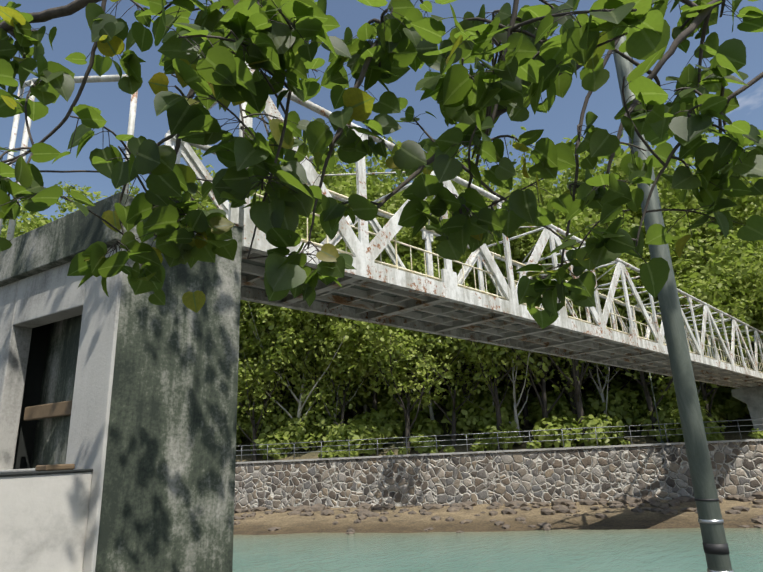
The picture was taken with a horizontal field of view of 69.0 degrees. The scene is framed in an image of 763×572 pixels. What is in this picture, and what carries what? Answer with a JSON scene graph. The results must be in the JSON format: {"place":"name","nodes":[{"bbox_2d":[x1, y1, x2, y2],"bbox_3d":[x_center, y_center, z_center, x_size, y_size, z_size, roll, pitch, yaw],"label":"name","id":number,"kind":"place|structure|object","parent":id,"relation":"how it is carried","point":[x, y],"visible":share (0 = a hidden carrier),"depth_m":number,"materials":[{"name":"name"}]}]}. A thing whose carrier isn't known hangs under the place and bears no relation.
{"place":"outdoors","nodes":[
{"label":"outdoors","id":0,"kind":"place"},
{"bbox_2d":[0,0,762,231],"label":"sky","id":1,"kind":"structure","parent":0,"point":[73,34],"materials":[{"name":"blue"}]},
{"bbox_2d":[232,528,762,571],"bbox_3d":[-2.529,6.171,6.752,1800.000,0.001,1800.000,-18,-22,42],"label":"sea water","id":2,"kind":"structure","parent":0,"point":[643,550],"depth_m":21.34,"materials":[{"name":"teal liquid"}]},
{"bbox_2d":[613,36,733,571],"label":"steel pole","id":3,"kind":"object","parent":2,"relation":"in","point":[714,542],"visible":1,"depth_m":3.94,"materials":[{"name":"grey metal"}]},
{"bbox_2d":[233,354,762,534],"bbox_3d":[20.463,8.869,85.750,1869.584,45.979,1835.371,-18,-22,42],"label":"ground","id":4,"kind":"structure","parent":0,"point":[587,519],"depth_m":30.58,"materials":[{"name":"brown sand"}]},
{"bbox_2d":[1,228,17,237],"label":"forest tree","id":5,"kind":"object","parent":4,"relation":"on","point":[5,229],"depth_m":45.88,"materials":[{"name":"green plant"}]},
{"bbox_2d":[1,195,37,238],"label":"forest tree","id":6,"kind":"object","parent":4,"relation":"on","point":[25,225],"depth_m":53.09,"materials":[{"name":"green plant"}]},
{"bbox_2d":[0,200,75,237],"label":"forest tree","id":7,"kind":"object","parent":4,"relation":"on","point":[23,219],"depth_m":57.10,"materials":[{"name":"green plant"}]},
{"bbox_2d":[7,184,92,232],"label":"forest tree","id":8,"kind":"object","parent":4,"relation":"on","point":[32,224],"visible":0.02,"depth_m":70.34,"materials":[{"name":"green plant"}]},
{"bbox_2d":[53,180,110,203],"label":"forest tree","id":9,"kind":"object","parent":4,"relation":"on","point":[67,187],"depth_m":56.87,"materials":[{"name":"green plant"}]},
{"bbox_2d":[0,192,241,571],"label":"building","id":10,"kind":"structure","parent":4,"relation":"on","point":[118,417],"depth_m":6.64,"materials":[{"name":"concrete"}]},
{"bbox_2d":[0,61,254,239],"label":"metal frame","id":11,"kind":"object","parent":10,"relation":"on","point":[131,127],"visible":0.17,"depth_m":8.54,"materials":[{"name":"white paint"}]},
{"bbox_2d":[164,88,762,388],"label":"truss footbridge","id":12,"kind":"object","parent":10,"relation":"on","point":[397,294],"visible":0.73,"depth_m":13.29,"materials":[{"name":"white paint"}]},
{"bbox_2d":[55,182,190,217],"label":"forest tree","id":13,"kind":"object","parent":4,"relation":"on","point":[65,208],"depth_m":62.49,"materials":[{"name":"green plant"}]},
{"bbox_2d":[132,146,216,209],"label":"forest tree","id":14,"kind":"object","parent":4,"relation":"on","point":[197,151],"visible":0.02,"depth_m":65.83,"materials":[{"name":"green plant"}]},
{"bbox_2d":[34,192,322,237],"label":"forest tree","id":15,"kind":"object","parent":4,"relation":"on","point":[41,221],"visible":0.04,"depth_m":47.43,"materials":[{"name":"green plant"}]},
{"bbox_2d":[181,172,215,207],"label":"forest tree","id":16,"kind":"object","parent":4,"relation":"on","point":[182,192],"depth_m":77.07,"materials":[{"name":"green plant"}]},
{"bbox_2d":[194,174,231,208],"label":"forest tree","id":17,"kind":"object","parent":4,"relation":"on","point":[197,196],"depth_m":70.27,"materials":[{"name":"green plant"}]},
{"bbox_2d":[239,304,258,393],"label":"forest tree","id":18,"kind":"object","parent":4,"relation":"on","point":[246,326],"depth_m":48.27,"materials":[{"name":"green plant"}]},
{"bbox_2d":[239,300,271,366],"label":"forest tree","id":19,"kind":"object","parent":4,"relation":"on","point":[242,326],"visible":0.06,"depth_m":45.58,"materials":[{"name":"green plant"}]},
{"bbox_2d":[238,323,296,412],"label":"forest tree","id":20,"kind":"object","parent":4,"relation":"on","point":[245,353],"visible":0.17,"depth_m":46.34,"materials":[{"name":"green plant"}]},
{"bbox_2d":[237,301,307,460],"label":"forest tree","id":21,"kind":"object","parent":4,"relation":"on","point":[268,368],"visible":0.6,"depth_m":42.64,"materials":[{"name":"green plant"}]},
{"bbox_2d":[198,185,371,390],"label":"forest tree","id":22,"kind":"object","parent":4,"relation":"on","point":[203,202],"depth_m":51.58,"materials":[{"name":"green plant"}]},
{"bbox_2d":[243,220,343,414],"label":"forest tree","id":23,"kind":"object","parent":4,"relation":"on","point":[267,320],"visible":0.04,"depth_m":43.91,"materials":[{"name":"green plant"}]},
{"bbox_2d":[241,302,356,449],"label":"pale tree","id":24,"kind":"object","parent":4,"relation":"on","point":[300,406],"visible":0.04,"depth_m":43.92,"materials":[{"name":"grey plant"}]},
{"bbox_2d":[252,233,353,429],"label":"forest tree","id":25,"kind":"object","parent":4,"relation":"on","point":[293,381],"visible":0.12,"depth_m":43.98,"materials":[{"name":"green plant"}]},
{"bbox_2d":[255,154,353,371],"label":"forest tree","id":26,"kind":"object","parent":4,"relation":"on","point":[265,181],"depth_m":65.14,"materials":[{"name":"green plant"}]},
{"bbox_2d":[250,193,371,410],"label":"forest tree","id":27,"kind":"object","parent":4,"relation":"on","point":[300,231],"depth_m":49.14,"materials":[{"name":"green plant"}]},
{"bbox_2d":[246,301,382,423],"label":"forest tree","id":28,"kind":"object","parent":4,"relation":"on","point":[286,320],"visible":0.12,"depth_m":43.49,"materials":[{"name":"green plant"}]},
{"bbox_2d":[277,314,392,423],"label":"pale tree","id":29,"kind":"object","parent":4,"relation":"on","point":[351,365],"visible":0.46,"depth_m":43.53,"materials":[{"name":"green plant"}]},
{"bbox_2d":[283,311,387,425],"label":"forest tree","id":30,"kind":"object","parent":4,"relation":"on","point":[327,343],"visible":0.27,"depth_m":43.19,"materials":[{"name":"green plant"}]},
{"bbox_2d":[258,169,424,258],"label":"forest tree","id":31,"kind":"object","parent":4,"relation":"on","point":[345,189],"depth_m":49.47,"materials":[{"name":"green plant"}]},
{"bbox_2d":[324,158,366,188],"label":"forest tree","id":32,"kind":"object","parent":4,"relation":"on","point":[350,165],"depth_m":61.14,"materials":[{"name":"green plant"}]},
{"bbox_2d":[301,315,410,412],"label":"pale tree","id":33,"kind":"object","parent":4,"relation":"on","point":[365,405],"depth_m":47.84,"materials":[{"name":"green plant"}]},
{"bbox_2d":[295,118,433,210],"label":"forest tree","id":34,"kind":"object","parent":4,"relation":"on","point":[382,162],"visible":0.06,"depth_m":58.37,"materials":[{"name":"green plant"}]},
{"bbox_2d":[303,141,431,242],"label":"forest tree","id":35,"kind":"object","parent":4,"relation":"on","point":[308,155],"depth_m":59.09,"materials":[{"name":"green plant"}]},
{"bbox_2d":[312,224,425,410],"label":"forest tree","id":36,"kind":"object","parent":4,"relation":"on","point":[374,395],"visible":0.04,"depth_m":45.44,"materials":[{"name":"green plant"}]},
{"bbox_2d":[291,212,451,415],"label":"forest tree","id":37,"kind":"object","parent":4,"relation":"on","point":[353,413],"depth_m":47.81,"materials":[{"name":"green plant"}]},
{"bbox_2d":[312,163,440,396],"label":"forest tree","id":38,"kind":"object","parent":4,"relation":"on","point":[397,204],"visible":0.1,"depth_m":49.92,"materials":[{"name":"green plant"}]},
{"bbox_2d":[353,158,400,216],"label":"forest tree","id":39,"kind":"object","parent":4,"relation":"on","point":[392,177],"visible":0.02,"depth_m":63.61,"materials":[{"name":"green plant"}]},
{"bbox_2d":[0,0,762,329],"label":"tree branches","id":40,"kind":"object","parent":4,"relation":"on","point":[210,52],"visible":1,"depth_m":2.54,"materials":[{"name":"green plant"}]},
{"bbox_2d":[367,256,451,419],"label":"pale tree","id":41,"kind":"object","parent":4,"relation":"on","point":[439,361],"visible":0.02,"depth_m":44.74,"materials":[{"name":"green plant"}]},
{"bbox_2d":[320,145,502,216],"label":"forest tree","id":42,"kind":"object","parent":4,"relation":"on","point":[464,152],"visible":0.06,"depth_m":58.90,"materials":[{"name":"green plant"}]},
{"bbox_2d":[342,252,485,454],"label":"forest tree","id":43,"kind":"object","parent":4,"relation":"on","point":[391,378],"visible":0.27,"depth_m":40.39,"materials":[{"name":"green plant"}]},
{"bbox_2d":[331,263,499,446],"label":"forest tree","id":44,"kind":"object","parent":4,"relation":"on","point":[446,341],"visible":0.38,"depth_m":40.26,"materials":[{"name":"green plant"}]},
{"bbox_2d":[377,229,456,404],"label":"forest tree","id":45,"kind":"object","parent":4,"relation":"on","point":[384,254],"depth_m":46.70,"materials":[{"name":"green plant"}]},
{"bbox_2d":[295,180,546,420],"bbox_3d":[5.159,2.729,49.021,26.014,19.264,22.338,-3,-17,2],"label":"forest tree","id":46,"kind":"object","parent":4,"relation":"on","point":[380,191],"visible":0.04,"depth_m":43.02,"materials":[{"name":"green plant"}]},
{"bbox_2d":[382,173,472,387],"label":"forest tree","id":47,"kind":"object","parent":4,"relation":"on","point":[402,179],"visible":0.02,"depth_m":53.58,"materials":[{"name":"green plant"}]},
{"bbox_2d":[335,206,540,388],"bbox_3d":[3.236,1.605,50.769,16.428,16.829,24.726,2,-17,-14],"label":"forest tree","id":48,"kind":"object","parent":4,"relation":"on","point":[416,254],"visible":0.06,"depth_m":46.21,"materials":[{"name":"green plant"}]},
{"bbox_2d":[401,186,529,408],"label":"forest tree","id":49,"kind":"object","parent":4,"relation":"on","point":[453,267],"depth_m":44.66,"materials":[{"name":"green plant"}]},
{"bbox_2d":[426,127,531,383],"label":"forest tree","id":50,"kind":"object","parent":4,"relation":"on","point":[480,160],"visible":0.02,"depth_m":52.12,"materials":[{"name":"green plant"}]},
{"bbox_2d":[450,349,536,437],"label":"pale tree","id":51,"kind":"object","parent":4,"relation":"on","point":[516,415],"visible":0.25,"depth_m":39.75,"materials":[{"name":"grey plant"}]},
{"bbox_2d":[449,190,539,404],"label":"forest tree","id":52,"kind":"object","parent":4,"relation":"on","point":[501,193],"depth_m":46.16,"materials":[{"name":"green plant"}]},
{"bbox_2d":[234,439,762,509],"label":"stone wall","id":53,"kind":"structure","parent":4,"relation":"on","point":[660,471],"depth_m":34.84,"materials":[{"name":"stone"},{"name":"mortar"}]},
{"bbox_2d":[236,419,762,461],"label":"walkway railing","id":54,"kind":"object","parent":53,"relation":"on","point":[466,439],"visible":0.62,"depth_m":35.80,"materials":[{"name":"grey metal"}]},
{"bbox_2d":[649,373,663,442],"bbox_3d":[16.964,7.199,34.201,0.327,4.771,1.132,-7,-17,14],"label":"walkway lamp post","id":55,"kind":"object","parent":53,"relation":"on","point":[661,441],"visible":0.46,"depth_m":34.46,"materials":[{"name":"grey metal"}]},
{"bbox_2d":[234,491,762,533],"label":"beach rocks","id":56,"kind":"object","parent":4,"relation":"on","point":[559,505],"visible":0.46,"depth_m":31.55,"materials":[{"name":"brown stone"}]},
{"bbox_2d":[236,375,762,459],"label":"undergrowth bushes","id":57,"kind":"object","parent":4,"relation":"on","point":[627,405],"visible":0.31,"depth_m":40.47,"materials":[{"name":"green plant"}]},
{"bbox_2d":[484,346,553,426],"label":"forest tree","id":58,"kind":"object","parent":4,"relation":"on","point":[525,409],"visible":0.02,"depth_m":42.59,"materials":[{"name":"green plant"}]},
{"bbox_2d":[456,190,589,449],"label":"forest tree","id":59,"kind":"object","parent":4,"relation":"on","point":[477,355],"visible":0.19,"depth_m":38.70,"materials":[{"name":"green plant"}]},
{"bbox_2d":[527,376,534,397],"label":"forest tree","id":60,"kind":"object","parent":4,"relation":"on","point":[531,391],"depth_m":49.61,"materials":[{"name":"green plant"}]},
{"bbox_2d":[449,164,629,444],"bbox_3d":[11.898,2.294,41.874,13.904,19.896,21.262,-1,-16,-8],"label":"forest tree","id":61,"kind":"object","parent":4,"relation":"on","point":[542,385],"visible":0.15,"depth_m":38.73,"materials":[{"name":"green plant"}]},
{"bbox_2d":[451,137,629,398],"bbox_3d":[14.662,0.890,53.833,19.324,22.097,32.125,-4,-17,4],"label":"forest tree","id":62,"kind":"object","parent":4,"relation":"on","point":[560,192],"visible":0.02,"depth_m":45.73,"materials":[{"name":"green plant"}]},
{"bbox_2d":[485,170,637,446],"bbox_3d":[13.193,1.832,40.919,11.669,20.930,22.290,-8,-17,18],"label":"forest tree","id":63,"kind":"object","parent":4,"relation":"on","point":[576,384],"visible":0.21,"depth_m":37.83,"materials":[{"name":"green plant"}]},
{"bbox_2d":[486,231,639,421],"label":"forest tree","id":64,"kind":"object","parent":4,"relation":"on","point":[571,394],"visible":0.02,"depth_m":40.62,"materials":[{"name":"green plant"}]},
{"bbox_2d":[468,228,685,392],"bbox_3d":[15.847,4.561,42.630,18.098,12.608,17.574,-16,-21,39],"label":"forest tree","id":65,"kind":"object","parent":4,"relation":"on","point":[673,263],"visible":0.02,"depth_m":40.82,"materials":[{"name":"green plant"}]},
{"bbox_2d":[538,157,633,383],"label":"forest tree","id":66,"kind":"object","parent":4,"relation":"on","point":[565,170],"visible":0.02,"depth_m":57.56,"materials":[{"name":"green plant"}]},
{"bbox_2d":[585,361,594,391],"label":"forest tree","id":67,"kind":"object","parent":4,"relation":"on","point":[589,380],"depth_m":50.77,"materials":[{"name":"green plant"}]},
{"bbox_2d":[487,141,697,383],"bbox_3d":[20.854,-1.284,48.836,24.144,23.776,15.740,3,-15,-28],"label":"forest tree","id":68,"kind":"object","parent":4,"relation":"on","point":[565,180],"depth_m":47.01,"materials":[{"name":"green plant"}]},
{"bbox_2d":[584,361,615,425],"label":"pale tree","id":69,"kind":"object","parent":4,"relation":"on","point":[600,389],"visible":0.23,"depth_m":39.97,"materials":[{"name":"grey plant"}]},
{"bbox_2d":[560,249,648,400],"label":"forest tree","id":70,"kind":"object","parent":4,"relation":"on","point":[568,365],"visible":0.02,"depth_m":44.42,"materials":[{"name":"brown plant"}]},
{"bbox_2d":[557,145,694,383],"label":"forest tree","id":71,"kind":"object","parent":4,"relation":"on","point":[582,171],"visible":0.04,"depth_m":43.56,"materials":[{"name":"green plant"}]},
{"bbox_2d":[494,175,762,270],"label":"forest tree","id":72,"kind":"object","parent":4,"relation":"on","point":[741,215],"visible":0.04,"depth_m":42.20,"materials":[{"name":"green plant"}]},
{"bbox_2d":[550,205,744,441],"bbox_3d":[18.457,3.140,37.788,11.674,15.388,12.668,5,-18,-25],"label":"forest tree","id":73,"kind":"object","parent":4,"relation":"on","point":[622,310],"visible":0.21,"depth_m":36.22,"materials":[{"name":"green plant"}]},
{"bbox_2d":[610,199,687,378],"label":"forest tree","id":74,"kind":"object","parent":4,"relation":"on","point":[681,272],"visible":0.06,"depth_m":40.86,"materials":[{"name":"green plant"}]},
{"bbox_2d":[614,212,696,379],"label":"forest tree","id":75,"kind":"object","parent":4,"relation":"on","point":[616,372],"visible":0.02,"depth_m":50.57,"materials":[{"name":"green plant"}]},
{"bbox_2d":[557,195,762,397],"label":"forest tree","id":76,"kind":"object","parent":4,"relation":"on","point":[676,231],"visible":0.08,"depth_m":38.41,"materials":[{"name":"green plant"}]},
{"bbox_2d":[573,226,762,432],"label":"forest tree","id":77,"kind":"object","parent":4,"relation":"on","point":[713,276],"visible":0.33,"depth_m":32.63,"materials":[{"name":"green plant"}]},
{"bbox_2d":[609,278,740,404],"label":"pale tree","id":78,"kind":"object","parent":4,"relation":"on","point":[671,391],"visible":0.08,"depth_m":37.89,"materials":[{"name":"green plant"}]},
{"bbox_2d":[591,130,761,270],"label":"forest tree","id":79,"kind":"object","parent":4,"relation":"on","point":[669,192],"visible":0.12,"depth_m":42.34,"materials":[{"name":"green plant"}]},
{"bbox_2d":[643,231,714,269],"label":"forest tree","id":80,"kind":"object","parent":4,"relation":"on","point":[694,236],"depth_m":43.61,"materials":[{"name":"green plant"}]},
{"bbox_2d":[605,179,762,268],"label":"forest tree","id":81,"kind":"object","parent":4,"relation":"on","point":[665,201],"depth_m":40.81,"materials":[{"name":"green plant"}]},
{"bbox_2d":[617,203,762,392],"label":"forest tree","id":82,"kind":"object","parent":4,"relation":"on","point":[760,242],"visible":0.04,"depth_m":38.55,"materials":[{"name":"green plant"}]},
{"bbox_2d":[644,126,761,352],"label":"forest tree","id":83,"kind":"object","parent":4,"relation":"on","point":[752,199],"visible":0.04,"depth_m":40.19,"materials":[{"name":"green plant"}]},
{"bbox_2d":[677,214,762,369],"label":"forest tree","id":84,"kind":"object","parent":4,"relation":"on","point":[751,308],"visible":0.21,"depth_m":36.97,"materials":[{"name":"green plant"}]},
{"bbox_2d":[705,241,762,369],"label":"forest tree","id":85,"kind":"object","parent":4,"relation":"on","point":[757,244],"visible":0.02,"depth_m":40.49,"materials":[{"name":"green plant"}]},
{"bbox_2d":[727,290,762,329],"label":"forest tree","id":86,"kind":"object","parent":4,"relation":"on","point":[753,304],"visible":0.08,"depth_m":37.64,"materials":[{"name":"green plant"}]},
{"bbox_2d":[728,199,761,255],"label":"forest tree","id":87,"kind":"object","parent":4,"relation":"on","point":[745,210],"visible":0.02,"depth_m":44.88,"materials":[{"name":"green plant"}]},
{"bbox_2d":[731,386,762,431],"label":"concrete pier","id":88,"kind":"structure","parent":4,"relation":"on","point":[751,398],"depth_m":35.34,"materials":[{"name":"grey concrete"}]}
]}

